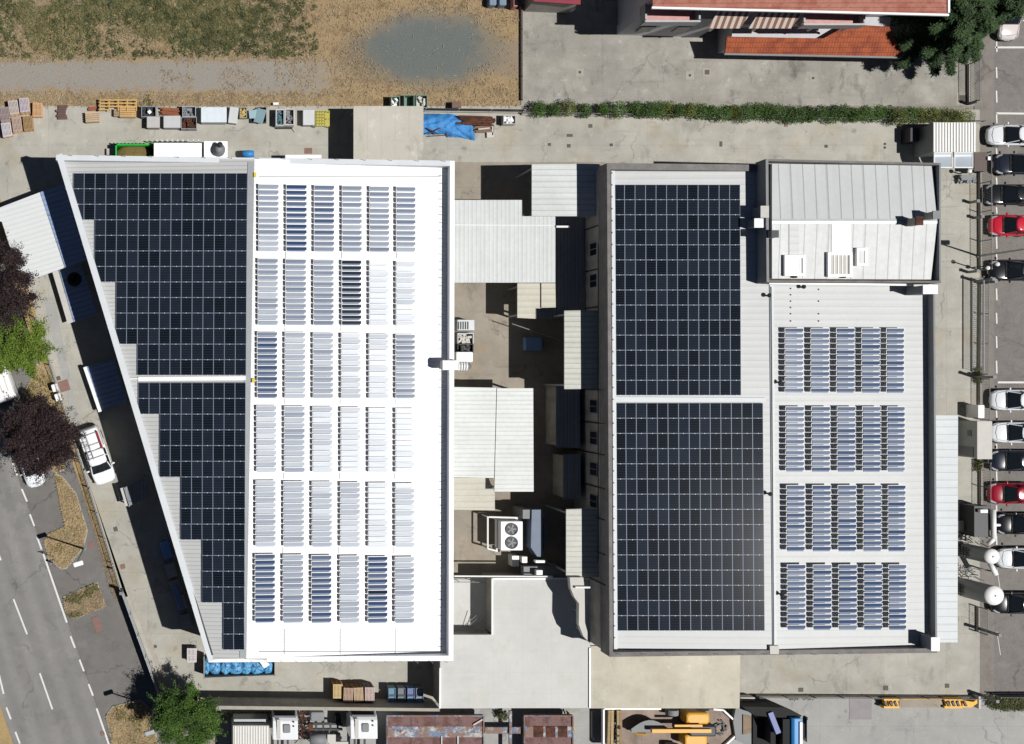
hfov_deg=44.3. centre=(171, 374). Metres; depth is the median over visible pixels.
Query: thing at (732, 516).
solar panel
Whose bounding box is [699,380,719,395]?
solar panel
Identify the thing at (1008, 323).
parking lot
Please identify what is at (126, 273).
solar panel
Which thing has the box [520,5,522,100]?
yard fence
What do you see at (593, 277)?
window
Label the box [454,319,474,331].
machine
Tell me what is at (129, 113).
wooden crate
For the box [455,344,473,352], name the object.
scrap bin
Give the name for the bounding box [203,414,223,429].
solar panel
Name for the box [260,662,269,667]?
sheet
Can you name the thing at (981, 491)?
lot fence
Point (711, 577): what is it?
solar panel
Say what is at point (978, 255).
street lamp
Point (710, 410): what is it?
solar panel
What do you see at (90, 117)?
wooden crate
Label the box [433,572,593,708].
white deck
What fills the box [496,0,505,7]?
waste bin
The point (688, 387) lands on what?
solar panel
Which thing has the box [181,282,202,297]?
solar panel
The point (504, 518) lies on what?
guard rail
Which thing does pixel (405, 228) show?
slat rack
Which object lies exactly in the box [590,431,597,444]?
window
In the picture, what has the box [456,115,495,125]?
steel beams
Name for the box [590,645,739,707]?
cream deck
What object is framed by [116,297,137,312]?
solar panel
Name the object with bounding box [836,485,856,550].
slat rack
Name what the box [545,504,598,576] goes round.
tall shed
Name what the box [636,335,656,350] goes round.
solar panel
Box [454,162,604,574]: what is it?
courtyard
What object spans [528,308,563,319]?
dark shed
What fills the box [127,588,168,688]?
gate track
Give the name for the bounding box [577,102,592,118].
hedge shrub
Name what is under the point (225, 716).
wall weeds
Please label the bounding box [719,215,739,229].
solar panel
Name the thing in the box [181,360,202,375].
solar panel
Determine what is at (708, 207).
solar panel
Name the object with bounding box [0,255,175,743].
layby
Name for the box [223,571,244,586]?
solar panel
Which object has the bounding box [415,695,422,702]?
crate
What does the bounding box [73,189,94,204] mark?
solar panel
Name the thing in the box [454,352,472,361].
white box
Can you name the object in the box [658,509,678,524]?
solar panel
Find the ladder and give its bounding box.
[82,431,93,459]
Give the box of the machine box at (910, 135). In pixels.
[901,127,918,143]
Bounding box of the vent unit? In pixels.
[203,141,227,156]
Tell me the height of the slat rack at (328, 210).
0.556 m
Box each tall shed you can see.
[543,310,597,388]
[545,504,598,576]
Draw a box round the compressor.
[960,504,989,536]
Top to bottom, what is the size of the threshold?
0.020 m
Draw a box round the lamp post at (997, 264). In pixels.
[971,262,999,267]
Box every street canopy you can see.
[0,192,64,278]
[40,184,86,266]
[52,270,72,323]
[59,262,97,321]
[87,359,126,409]
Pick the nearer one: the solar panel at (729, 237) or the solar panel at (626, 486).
the solar panel at (729, 237)
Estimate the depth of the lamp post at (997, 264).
97.60 m
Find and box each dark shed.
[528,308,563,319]
[546,385,579,447]
[553,453,580,498]
[555,217,584,309]
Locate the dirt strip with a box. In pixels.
[0,199,120,596]
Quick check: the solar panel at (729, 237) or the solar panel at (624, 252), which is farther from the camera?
the solar panel at (624, 252)
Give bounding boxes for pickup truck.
[79,425,115,484]
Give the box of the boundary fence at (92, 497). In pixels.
[34,316,121,590]
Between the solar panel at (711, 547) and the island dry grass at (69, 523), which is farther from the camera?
the island dry grass at (69, 523)
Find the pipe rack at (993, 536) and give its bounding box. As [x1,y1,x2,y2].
[978,509,1000,575]
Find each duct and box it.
[439,360,471,370]
[512,506,546,556]
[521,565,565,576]
[567,576,589,642]
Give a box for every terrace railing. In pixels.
[453,629,487,631]
[454,580,486,582]
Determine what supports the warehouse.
on the yard at (28, 165)
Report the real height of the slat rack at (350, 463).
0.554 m
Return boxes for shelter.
[120,475,150,506]
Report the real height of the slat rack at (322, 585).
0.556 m
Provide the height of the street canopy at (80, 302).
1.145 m
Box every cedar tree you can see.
[887,0,998,76]
[978,0,1023,38]
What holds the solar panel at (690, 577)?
on the factory
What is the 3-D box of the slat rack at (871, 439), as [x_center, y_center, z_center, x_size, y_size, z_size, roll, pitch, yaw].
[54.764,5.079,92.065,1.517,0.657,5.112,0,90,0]
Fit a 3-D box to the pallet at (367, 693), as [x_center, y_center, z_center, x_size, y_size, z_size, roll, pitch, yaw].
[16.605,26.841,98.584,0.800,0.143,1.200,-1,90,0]
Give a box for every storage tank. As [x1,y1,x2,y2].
[958,544,999,563]
[958,578,1003,604]
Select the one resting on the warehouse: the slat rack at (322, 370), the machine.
the slat rack at (322, 370)
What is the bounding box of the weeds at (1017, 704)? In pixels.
[985,694,1023,711]
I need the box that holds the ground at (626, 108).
[0,0,973,743]
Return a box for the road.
[0,425,109,743]
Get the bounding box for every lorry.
[269,710,298,743]
[346,711,377,743]
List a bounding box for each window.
[590,242,595,255]
[590,273,596,287]
[590,399,596,412]
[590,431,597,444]
[590,462,597,476]
[590,493,597,507]
[635,26,656,31]
[671,26,692,31]
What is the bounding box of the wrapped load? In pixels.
[201,107,226,124]
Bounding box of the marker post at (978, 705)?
[972,694,980,708]
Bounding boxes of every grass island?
[20,364,64,473]
[44,473,87,569]
[63,582,105,617]
[106,699,158,743]
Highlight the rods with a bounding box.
[426,127,451,135]
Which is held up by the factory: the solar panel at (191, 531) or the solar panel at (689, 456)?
the solar panel at (689, 456)
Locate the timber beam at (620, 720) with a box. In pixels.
[619,710,622,743]
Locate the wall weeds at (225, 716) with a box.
[222,711,269,720]
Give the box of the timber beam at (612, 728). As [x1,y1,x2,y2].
[610,710,613,743]
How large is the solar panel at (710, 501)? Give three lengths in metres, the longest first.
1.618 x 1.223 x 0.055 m
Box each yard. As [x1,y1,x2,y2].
[0,105,979,700]
[218,696,1023,743]
[521,0,973,105]
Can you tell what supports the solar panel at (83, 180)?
on the warehouse
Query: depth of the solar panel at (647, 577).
92.28 m
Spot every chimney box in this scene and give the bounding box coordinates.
[747,218,764,228]
[751,206,768,219]
[767,230,778,238]
[906,285,937,294]
[920,634,939,650]
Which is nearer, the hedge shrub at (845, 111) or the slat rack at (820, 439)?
the slat rack at (820, 439)
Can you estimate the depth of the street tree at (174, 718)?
95.08 m
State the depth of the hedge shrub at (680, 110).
99.03 m
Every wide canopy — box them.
[454,387,496,477]
[492,388,533,491]
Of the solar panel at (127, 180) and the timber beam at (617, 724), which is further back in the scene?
the timber beam at (617, 724)
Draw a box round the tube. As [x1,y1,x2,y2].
[96,431,102,447]
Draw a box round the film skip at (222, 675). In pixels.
[203,653,274,678]
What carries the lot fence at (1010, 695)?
on the parking lot
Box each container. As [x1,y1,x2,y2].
[154,140,201,156]
[231,714,268,743]
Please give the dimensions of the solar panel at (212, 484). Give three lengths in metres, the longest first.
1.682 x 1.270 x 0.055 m
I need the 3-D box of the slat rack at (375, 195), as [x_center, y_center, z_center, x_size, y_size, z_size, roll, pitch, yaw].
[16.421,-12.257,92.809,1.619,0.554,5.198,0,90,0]
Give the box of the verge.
[0,707,12,743]
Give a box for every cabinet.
[51,383,58,391]
[54,393,61,401]
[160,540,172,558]
[958,520,963,530]
[966,405,983,417]
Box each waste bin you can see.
[487,0,495,7]
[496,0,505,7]
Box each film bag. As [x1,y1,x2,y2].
[203,658,209,673]
[209,662,220,673]
[220,662,230,674]
[230,662,241,673]
[241,662,250,674]
[250,662,263,674]
[264,662,273,673]
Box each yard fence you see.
[424,108,524,113]
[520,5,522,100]
[521,112,986,122]
[755,694,986,699]
[966,59,980,103]
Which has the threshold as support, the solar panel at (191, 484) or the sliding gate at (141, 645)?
the sliding gate at (141, 645)
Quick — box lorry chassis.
[308,710,347,743]
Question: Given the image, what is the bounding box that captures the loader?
[601,706,750,743]
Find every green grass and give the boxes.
[0,0,339,107]
[23,373,57,418]
[51,475,81,553]
[63,583,99,619]
[110,705,151,743]
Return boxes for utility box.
[508,554,518,566]
[520,556,526,562]
[534,559,545,562]
[535,569,542,575]
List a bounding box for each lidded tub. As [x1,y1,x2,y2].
[228,107,238,124]
[302,110,314,126]
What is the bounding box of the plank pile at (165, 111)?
[160,107,180,115]
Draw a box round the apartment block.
[617,0,949,58]
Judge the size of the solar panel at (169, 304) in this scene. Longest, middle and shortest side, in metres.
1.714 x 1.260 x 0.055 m
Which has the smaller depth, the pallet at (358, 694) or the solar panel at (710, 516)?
the solar panel at (710, 516)
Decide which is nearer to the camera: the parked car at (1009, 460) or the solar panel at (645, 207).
the solar panel at (645, 207)
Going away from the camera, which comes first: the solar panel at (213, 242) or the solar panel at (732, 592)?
the solar panel at (732, 592)
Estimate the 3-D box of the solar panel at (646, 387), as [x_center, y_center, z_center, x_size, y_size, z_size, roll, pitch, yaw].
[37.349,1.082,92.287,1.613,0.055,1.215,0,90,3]
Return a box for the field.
[0,0,519,105]
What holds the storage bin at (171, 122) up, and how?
on the yard at (28, 165)
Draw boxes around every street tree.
[0,312,62,381]
[145,677,227,743]
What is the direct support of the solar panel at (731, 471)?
on the factory
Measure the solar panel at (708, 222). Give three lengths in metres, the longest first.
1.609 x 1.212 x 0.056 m
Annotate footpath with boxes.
[1,268,126,600]
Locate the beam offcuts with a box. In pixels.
[473,126,493,132]
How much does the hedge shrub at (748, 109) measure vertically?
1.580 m
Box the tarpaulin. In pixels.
[424,114,474,139]
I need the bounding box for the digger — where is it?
[630,708,715,743]
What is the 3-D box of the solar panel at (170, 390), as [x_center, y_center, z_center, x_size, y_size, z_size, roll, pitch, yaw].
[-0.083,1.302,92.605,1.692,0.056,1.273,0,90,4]
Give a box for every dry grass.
[20,364,65,473]
[44,474,86,568]
[62,582,104,614]
[77,473,119,600]
[106,701,157,743]
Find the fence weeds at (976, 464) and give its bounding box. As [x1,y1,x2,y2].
[973,367,984,471]
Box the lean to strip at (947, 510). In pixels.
[936,415,957,641]
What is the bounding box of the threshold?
[121,594,160,694]
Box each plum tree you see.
[0,229,45,336]
[0,390,91,485]
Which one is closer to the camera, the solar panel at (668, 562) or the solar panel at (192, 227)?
the solar panel at (668, 562)
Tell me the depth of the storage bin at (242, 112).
99.42 m
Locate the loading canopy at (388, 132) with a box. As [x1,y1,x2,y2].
[350,106,423,159]
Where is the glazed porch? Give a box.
[933,152,972,167]
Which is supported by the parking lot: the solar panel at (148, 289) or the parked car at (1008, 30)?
the parked car at (1008, 30)
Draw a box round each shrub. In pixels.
[497,710,507,721]
[530,100,547,117]
[546,103,560,117]
[560,98,576,116]
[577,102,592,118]
[596,102,609,116]
[609,100,627,118]
[628,100,643,117]
[639,101,655,118]
[648,100,666,119]
[659,100,677,119]
[672,103,686,118]
[683,102,697,117]
[690,102,709,120]
[704,105,718,120]
[714,104,732,122]
[728,104,742,120]
[735,103,753,124]
[747,101,765,121]
[757,102,776,121]
[766,103,786,121]
[779,104,797,123]
[788,105,808,124]
[801,107,817,122]
[812,104,829,121]
[824,106,839,123]
[836,103,852,122]
[846,108,863,123]
[857,106,873,121]
[866,104,887,122]
[880,105,897,122]
[888,108,908,125]
[901,106,918,123]
[912,106,930,124]
[923,107,941,123]
[935,107,955,121]
[948,109,965,121]
[955,107,975,121]
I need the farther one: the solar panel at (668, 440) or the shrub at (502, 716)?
the shrub at (502, 716)
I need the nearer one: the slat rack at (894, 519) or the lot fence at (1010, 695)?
the slat rack at (894, 519)
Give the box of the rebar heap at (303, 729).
[294,710,311,742]
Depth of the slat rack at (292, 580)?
92.15 m
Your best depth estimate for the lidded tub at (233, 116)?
99.19 m
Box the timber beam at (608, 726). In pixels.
[606,710,610,743]
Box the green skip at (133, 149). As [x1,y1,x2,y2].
[115,142,153,155]
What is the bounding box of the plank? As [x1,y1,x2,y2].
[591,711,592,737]
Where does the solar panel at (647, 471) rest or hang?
on the factory
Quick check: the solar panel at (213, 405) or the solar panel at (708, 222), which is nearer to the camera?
the solar panel at (708, 222)
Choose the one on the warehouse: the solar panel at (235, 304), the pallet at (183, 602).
the solar panel at (235, 304)
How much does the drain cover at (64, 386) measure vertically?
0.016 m
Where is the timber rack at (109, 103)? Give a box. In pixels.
[99,99,136,110]
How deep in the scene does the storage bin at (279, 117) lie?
99.28 m
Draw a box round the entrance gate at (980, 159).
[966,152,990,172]
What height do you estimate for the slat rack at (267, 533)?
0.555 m
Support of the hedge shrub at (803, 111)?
on the yard at (28, 165)
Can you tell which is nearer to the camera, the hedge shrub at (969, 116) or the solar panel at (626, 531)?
the solar panel at (626, 531)
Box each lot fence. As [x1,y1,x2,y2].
[976,606,988,635]
[978,151,992,270]
[978,282,989,374]
[978,378,990,419]
[979,462,991,509]
[991,693,1023,697]
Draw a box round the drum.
[242,150,253,157]
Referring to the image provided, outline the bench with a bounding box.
[740,695,754,700]
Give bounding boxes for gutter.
[83,366,101,411]
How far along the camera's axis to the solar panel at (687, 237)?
92.14 m
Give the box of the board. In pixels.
[478,126,493,137]
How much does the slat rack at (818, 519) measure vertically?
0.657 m
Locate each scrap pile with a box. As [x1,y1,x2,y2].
[248,107,266,123]
[957,175,976,183]
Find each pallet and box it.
[0,107,9,121]
[1,122,11,137]
[8,99,18,114]
[11,117,22,131]
[19,97,29,112]
[23,115,32,130]
[32,102,41,116]
[33,103,42,117]
[164,562,176,578]
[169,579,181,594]
[174,594,186,610]
[180,613,191,629]
[187,648,195,661]
[188,647,196,661]
[332,683,341,696]
[333,684,342,698]
[343,687,352,701]
[353,687,363,701]
[364,686,373,700]
[365,687,374,701]
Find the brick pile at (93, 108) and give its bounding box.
[88,106,98,110]
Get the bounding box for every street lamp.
[73,546,85,566]
[144,704,155,735]
[976,249,1023,257]
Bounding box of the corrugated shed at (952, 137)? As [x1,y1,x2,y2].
[913,122,975,156]
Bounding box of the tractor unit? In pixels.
[740,701,807,743]
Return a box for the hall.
[755,159,954,285]
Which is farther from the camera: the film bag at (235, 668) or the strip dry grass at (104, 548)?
the strip dry grass at (104, 548)
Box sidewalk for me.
[44,298,93,493]
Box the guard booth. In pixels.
[958,420,991,458]
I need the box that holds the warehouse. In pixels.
[56,154,454,662]
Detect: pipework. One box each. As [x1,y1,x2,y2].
[958,533,988,546]
[960,565,983,580]
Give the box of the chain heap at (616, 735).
[613,715,620,741]
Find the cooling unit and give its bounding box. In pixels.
[495,520,522,549]
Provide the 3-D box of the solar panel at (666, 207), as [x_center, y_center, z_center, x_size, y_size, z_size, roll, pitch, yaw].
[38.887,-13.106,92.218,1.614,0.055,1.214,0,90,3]
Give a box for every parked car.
[20,452,45,487]
[983,182,1023,206]
[984,122,1023,146]
[985,481,1023,505]
[986,212,1023,237]
[986,258,1023,282]
[987,449,1023,473]
[988,387,1023,412]
[989,591,1023,616]
[992,16,1023,40]
[992,151,1023,175]
[992,420,1023,444]
[996,512,1023,536]
[996,546,1023,570]
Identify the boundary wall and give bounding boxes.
[207,696,439,710]
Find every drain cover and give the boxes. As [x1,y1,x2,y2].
[58,379,70,392]
[88,541,94,547]
[91,616,102,632]
[305,148,311,153]
[576,68,583,75]
[686,71,693,78]
[703,68,710,75]
[810,75,816,81]
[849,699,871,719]
[956,92,966,104]
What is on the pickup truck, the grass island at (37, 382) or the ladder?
the ladder
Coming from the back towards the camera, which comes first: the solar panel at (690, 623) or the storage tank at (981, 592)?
the storage tank at (981, 592)
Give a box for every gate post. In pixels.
[967,99,979,104]
[967,269,979,272]
[969,199,979,203]
[973,215,984,218]
[973,376,995,378]
[974,278,994,281]
[979,694,998,702]
[981,280,997,283]
[981,628,1001,636]
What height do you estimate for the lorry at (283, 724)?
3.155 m
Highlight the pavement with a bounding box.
[974,33,993,695]
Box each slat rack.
[255,480,275,546]
[255,554,274,622]
[256,405,276,471]
[257,331,277,397]
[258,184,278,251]
[258,258,277,324]
[283,481,304,546]
[283,554,303,622]
[284,406,304,471]
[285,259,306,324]
[285,332,305,397]
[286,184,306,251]
[311,555,331,622]
[312,407,332,471]
[312,481,331,546]
[313,259,333,324]
[313,333,333,397]
[314,185,334,251]
[340,482,359,546]
[340,555,359,622]
[341,260,361,324]
[341,333,360,398]
[341,407,360,472]
[342,185,361,251]
[368,408,388,472]
[368,482,387,546]
[368,556,387,622]
[369,186,389,251]
[369,260,388,324]
[369,334,388,398]
[395,408,414,472]
[395,483,414,546]
[395,557,414,622]
[396,186,415,251]
[396,261,415,325]
[396,334,414,398]
[783,328,803,392]
[784,406,803,471]
[785,485,804,550]
[785,564,805,629]
[809,328,829,392]
[810,406,829,471]
[810,485,830,550]
[811,564,831,629]
[834,328,854,392]
[835,406,855,471]
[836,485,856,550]
[836,564,856,629]
[859,328,879,392]
[860,406,880,471]
[861,485,881,550]
[862,564,882,629]
[884,328,903,392]
[885,406,904,471]
[885,485,905,550]
[886,564,906,629]
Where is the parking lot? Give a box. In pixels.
[994,14,1023,692]
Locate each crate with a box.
[85,112,99,123]
[107,149,114,155]
[114,109,118,116]
[120,107,135,117]
[172,585,183,609]
[314,111,329,127]
[387,686,395,695]
[387,694,395,702]
[397,686,404,695]
[397,695,404,701]
[406,686,414,695]
[406,694,414,702]
[415,686,422,695]
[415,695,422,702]
[522,337,541,350]
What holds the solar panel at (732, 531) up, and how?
on the factory
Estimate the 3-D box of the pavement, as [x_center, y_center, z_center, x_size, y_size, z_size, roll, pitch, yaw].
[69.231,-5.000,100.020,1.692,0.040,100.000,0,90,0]
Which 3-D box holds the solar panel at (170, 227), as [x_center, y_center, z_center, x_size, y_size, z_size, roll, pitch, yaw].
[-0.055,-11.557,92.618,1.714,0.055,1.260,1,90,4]
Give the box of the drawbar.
[484,710,522,743]
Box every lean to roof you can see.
[454,478,494,509]
[507,283,540,318]
[541,283,555,307]
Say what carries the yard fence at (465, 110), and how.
on the yard at (28, 165)
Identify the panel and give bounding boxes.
[73,173,94,188]
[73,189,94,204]
[73,204,94,219]
[95,173,116,188]
[95,189,116,204]
[95,204,116,219]
[95,220,116,235]
[95,235,115,250]
[95,251,115,266]
[96,266,115,281]
[116,220,137,235]
[116,235,137,250]
[116,251,137,266]
[116,266,137,281]
[116,282,137,297]
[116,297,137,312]
[116,313,137,328]
[116,329,136,344]
[117,173,138,188]
[117,189,138,204]
[117,204,137,219]
[137,329,158,344]
[137,344,158,359]
[137,360,158,375]
[138,189,159,204]
[138,204,159,219]
[138,220,159,235]
[138,235,159,250]
[138,251,159,266]
[138,266,159,281]
[138,282,159,297]
[138,297,158,312]
[138,313,158,328]
[138,383,159,398]
[138,398,159,414]
[139,173,159,188]
[159,297,180,312]
[159,313,180,328]
[159,329,180,344]
[159,344,180,359]
[159,360,180,375]
[159,446,180,461]
[159,461,180,476]
[160,173,181,188]
[160,189,181,204]
[160,204,181,219]
[160,220,181,235]
[160,235,181,250]
[160,251,181,266]
[160,266,180,281]
[160,282,180,297]
[160,383,180,398]
[160,398,180,414]
[160,414,180,429]
[160,430,180,445]
[181,266,202,281]
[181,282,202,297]
[181,297,202,312]
[181,313,202,328]
[181,329,202,344]
[181,344,202,359]
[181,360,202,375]
[181,383,202,398]
[181,398,202,414]
[181,414,202,429]
[181,430,202,445]
[181,446,201,461]
[181,461,201,476]
[181,477,201,492]
[181,493,201,508]
[181,508,201,524]
[181,524,201,539]
[182,173,203,188]
[182,189,203,204]
[182,204,203,219]
[182,220,203,235]
[182,235,202,250]
[182,251,202,266]
[202,446,223,461]
[202,461,223,476]
[202,477,223,492]
[202,493,223,508]
[202,508,223,524]
[202,524,223,539]
[202,540,222,555]
[202,555,222,571]
[202,571,222,586]
[202,587,222,602]
[203,235,224,250]
[203,251,224,266]
[203,266,224,281]
[203,282,224,297]
[203,297,224,312]
[203,313,224,328]
[203,329,224,344]
[203,344,223,359]
[203,360,223,375]
[203,383,223,398]
[203,398,223,414]
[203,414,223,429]
[203,430,223,445]
[204,173,225,188]
[204,189,225,204]
[204,204,224,219]
[204,220,224,235]
[223,524,244,539]
[223,540,244,555]
[223,555,244,571]
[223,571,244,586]
[223,587,244,602]
[223,603,244,618]
[223,618,243,634]
[223,634,243,649]
[224,344,245,359]
[224,360,245,375]
[224,383,245,398]
[224,398,245,414]
[224,414,245,429]
[224,430,244,445]
[224,446,244,461]
[224,461,244,476]
[224,477,244,492]
[224,493,244,508]
[224,508,244,524]
[225,189,246,204]
[225,204,246,219]
[225,220,246,235]
[225,235,246,250]
[225,251,246,266]
[225,266,246,281]
[225,282,246,297]
[225,297,246,312]
[225,313,245,328]
[225,329,245,344]
[226,173,246,188]
[510,0,516,9]
[615,185,634,199]
[615,200,634,214]
[615,215,634,229]
[615,230,634,244]
[615,245,634,259]
[615,260,634,274]
[616,275,635,289]
[616,290,635,304]
[616,305,635,319]
[616,320,635,335]
[616,335,635,350]
[616,350,635,365]
[616,365,635,380]
[616,380,635,395]
[616,403,635,418]
[616,418,635,433]
[616,433,635,448]
[617,449,636,463]
[617,464,636,478]
[617,479,636,494]
[617,494,636,509]
[617,509,636,524]
[617,524,636,539]
[617,540,636,554]
[617,555,636,570]
[617,570,637,585]
[617,585,637,600]
[617,600,637,615]
[617,616,637,630]
[635,185,655,199]
[635,200,655,214]
[635,215,655,229]
[635,230,655,244]
[635,245,655,259]
[635,260,655,274]
[635,275,656,289]
[636,290,656,304]
[636,305,656,319]
[636,320,656,335]
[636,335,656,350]
[636,350,656,365]
[636,365,656,380]
[636,380,656,395]
[636,403,656,418]
[636,418,656,433]
[636,433,657,448]
[636,449,657,463]
[637,464,657,478]
[637,479,657,494]
[637,494,657,509]
[637,509,657,524]
[637,524,657,539]
[637,540,657,554]
[637,555,658,570]
[637,570,658,585]
[638,585,658,600]
[638,600,658,615]
[638,616,658,630]
[656,185,676,199]
[656,200,676,214]
[656,215,676,229]
[656,230,676,244]
[656,245,676,259]
[656,260,676,274]
[656,275,677,289]
[657,290,677,304]
[657,305,677,319]
[657,320,677,335]
[657,335,677,350]
[657,350,677,365]
[657,365,677,380]
[657,380,677,395]
[657,403,677,418]
[657,418,678,433]
[658,433,678,448]
[658,449,678,463]
[658,464,678,478]
[658,479,678,494]
[658,494,678,509]
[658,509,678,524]
[658,524,678,539]
[658,540,679,554]
[658,555,679,570]
[659,570,679,585]
[659,585,679,600]
[659,600,679,615]
[659,616,679,630]
[677,185,697,199]
[677,200,697,214]
[677,215,697,229]
[677,230,697,244]
[677,245,697,259]
[677,260,697,274]
[677,275,698,289]
[678,290,698,304]
[678,305,698,319]
[678,320,698,335]
[678,335,698,350]
[678,350,698,365]
[678,365,698,380]
[678,380,698,395]
[678,403,699,418]
[679,418,699,433]
[679,433,699,448]
[679,449,699,463]
[679,464,699,478]
[679,479,699,494]
[679,494,699,509]
[679,509,699,524]
[679,524,700,539]
[679,540,700,554]
[680,555,700,570]
[680,570,700,585]
[680,585,700,600]
[680,600,700,615]
[680,616,700,630]
[698,185,718,199]
[698,200,718,214]
[698,215,718,229]
[698,230,718,244]
[698,245,718,259]
[698,260,718,274]
[698,275,719,289]
[699,290,719,304]
[699,305,719,319]
[699,320,719,335]
[699,335,719,350]
[699,350,719,365]
[699,365,719,380]
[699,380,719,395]
[700,403,720,418]
[700,418,720,433]
[700,433,720,448]
[700,449,720,463]
[700,464,720,478]
[700,479,720,494]
[700,494,720,509]
[700,509,721,524]
[700,524,721,539]
[701,540,721,554]
[701,555,721,570]
[701,570,721,585]
[701,585,721,600]
[701,600,721,615]
[701,616,721,630]
[719,185,739,199]
[719,200,739,214]
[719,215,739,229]
[719,230,739,244]
[719,245,739,259]
[719,260,739,274]
[719,275,740,289]
[720,290,740,304]
[720,305,740,319]
[720,320,740,335]
[720,335,740,350]
[720,350,740,365]
[720,365,740,380]
[720,380,740,395]
[721,403,741,418]
[721,418,741,433]
[721,433,741,448]
[721,449,741,463]
[721,464,741,478]
[721,479,741,494]
[721,494,742,509]
[721,509,742,524]
[722,524,742,539]
[722,540,742,554]
[722,555,742,570]
[722,570,742,585]
[722,585,742,600]
[722,600,742,615]
[722,616,743,630]
[742,403,762,418]
[742,418,762,433]
[742,433,762,448]
[742,449,762,463]
[742,464,762,478]
[742,479,763,494]
[743,494,763,509]
[743,509,763,524]
[743,524,763,539]
[743,540,763,554]
[743,555,763,570]
[743,570,763,585]
[743,585,763,600]
[743,600,764,615]
[743,616,764,630]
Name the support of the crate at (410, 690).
on the crate
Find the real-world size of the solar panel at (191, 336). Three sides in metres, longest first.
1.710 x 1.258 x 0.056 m
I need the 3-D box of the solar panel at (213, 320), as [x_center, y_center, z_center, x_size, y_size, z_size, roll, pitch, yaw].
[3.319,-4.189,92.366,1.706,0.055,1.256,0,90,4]
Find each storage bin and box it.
[141,106,155,118]
[147,117,159,129]
[163,116,180,129]
[181,117,196,130]
[182,106,195,116]
[239,107,246,118]
[275,109,283,127]
[284,109,293,126]
[501,115,515,125]
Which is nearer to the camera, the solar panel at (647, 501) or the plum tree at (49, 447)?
the solar panel at (647, 501)
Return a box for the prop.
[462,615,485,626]
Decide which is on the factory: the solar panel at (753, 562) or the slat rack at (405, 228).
the solar panel at (753, 562)
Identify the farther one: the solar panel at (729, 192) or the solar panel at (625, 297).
the solar panel at (625, 297)
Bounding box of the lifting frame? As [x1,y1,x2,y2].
[879,697,977,707]
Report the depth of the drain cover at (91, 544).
99.97 m
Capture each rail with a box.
[276,127,292,128]
[482,514,521,551]
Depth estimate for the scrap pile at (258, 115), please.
99.43 m
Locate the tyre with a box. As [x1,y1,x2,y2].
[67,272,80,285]
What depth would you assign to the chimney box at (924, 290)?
90.19 m
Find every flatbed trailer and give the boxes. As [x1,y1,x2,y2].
[386,714,483,743]
[522,714,573,743]
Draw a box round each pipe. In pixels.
[454,224,569,227]
[454,575,552,576]
[575,586,595,587]
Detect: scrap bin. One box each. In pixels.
[455,333,473,344]
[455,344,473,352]
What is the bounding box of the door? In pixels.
[958,446,973,456]
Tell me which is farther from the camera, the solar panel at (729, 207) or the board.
the board
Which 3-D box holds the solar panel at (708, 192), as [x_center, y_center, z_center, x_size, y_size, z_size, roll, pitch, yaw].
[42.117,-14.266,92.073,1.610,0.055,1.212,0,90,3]
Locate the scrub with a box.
[0,0,318,59]
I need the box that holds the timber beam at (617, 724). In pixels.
[616,710,619,743]
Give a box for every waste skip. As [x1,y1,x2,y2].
[389,96,399,105]
[402,95,413,105]
[414,95,427,108]
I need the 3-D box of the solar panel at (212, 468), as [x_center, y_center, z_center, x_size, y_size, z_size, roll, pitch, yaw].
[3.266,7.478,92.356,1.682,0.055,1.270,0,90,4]
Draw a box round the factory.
[572,163,936,656]
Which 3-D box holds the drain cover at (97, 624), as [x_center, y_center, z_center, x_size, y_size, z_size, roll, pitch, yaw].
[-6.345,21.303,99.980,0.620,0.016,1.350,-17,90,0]
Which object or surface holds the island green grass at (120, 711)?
on the grass island at (127, 716)
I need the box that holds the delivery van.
[0,348,18,402]
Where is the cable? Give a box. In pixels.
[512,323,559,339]
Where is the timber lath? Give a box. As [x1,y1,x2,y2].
[441,719,481,743]
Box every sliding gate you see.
[122,591,160,697]
[972,276,984,371]
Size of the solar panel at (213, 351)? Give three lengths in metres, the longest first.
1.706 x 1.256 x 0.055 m
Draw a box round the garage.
[524,0,580,12]
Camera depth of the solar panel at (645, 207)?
92.28 m
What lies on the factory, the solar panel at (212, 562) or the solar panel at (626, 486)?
the solar panel at (626, 486)
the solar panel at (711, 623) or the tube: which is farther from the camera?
the tube
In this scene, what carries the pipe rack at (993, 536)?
on the yard at (28, 165)
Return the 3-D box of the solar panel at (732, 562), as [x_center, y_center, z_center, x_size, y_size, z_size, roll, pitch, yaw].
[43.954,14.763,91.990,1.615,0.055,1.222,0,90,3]

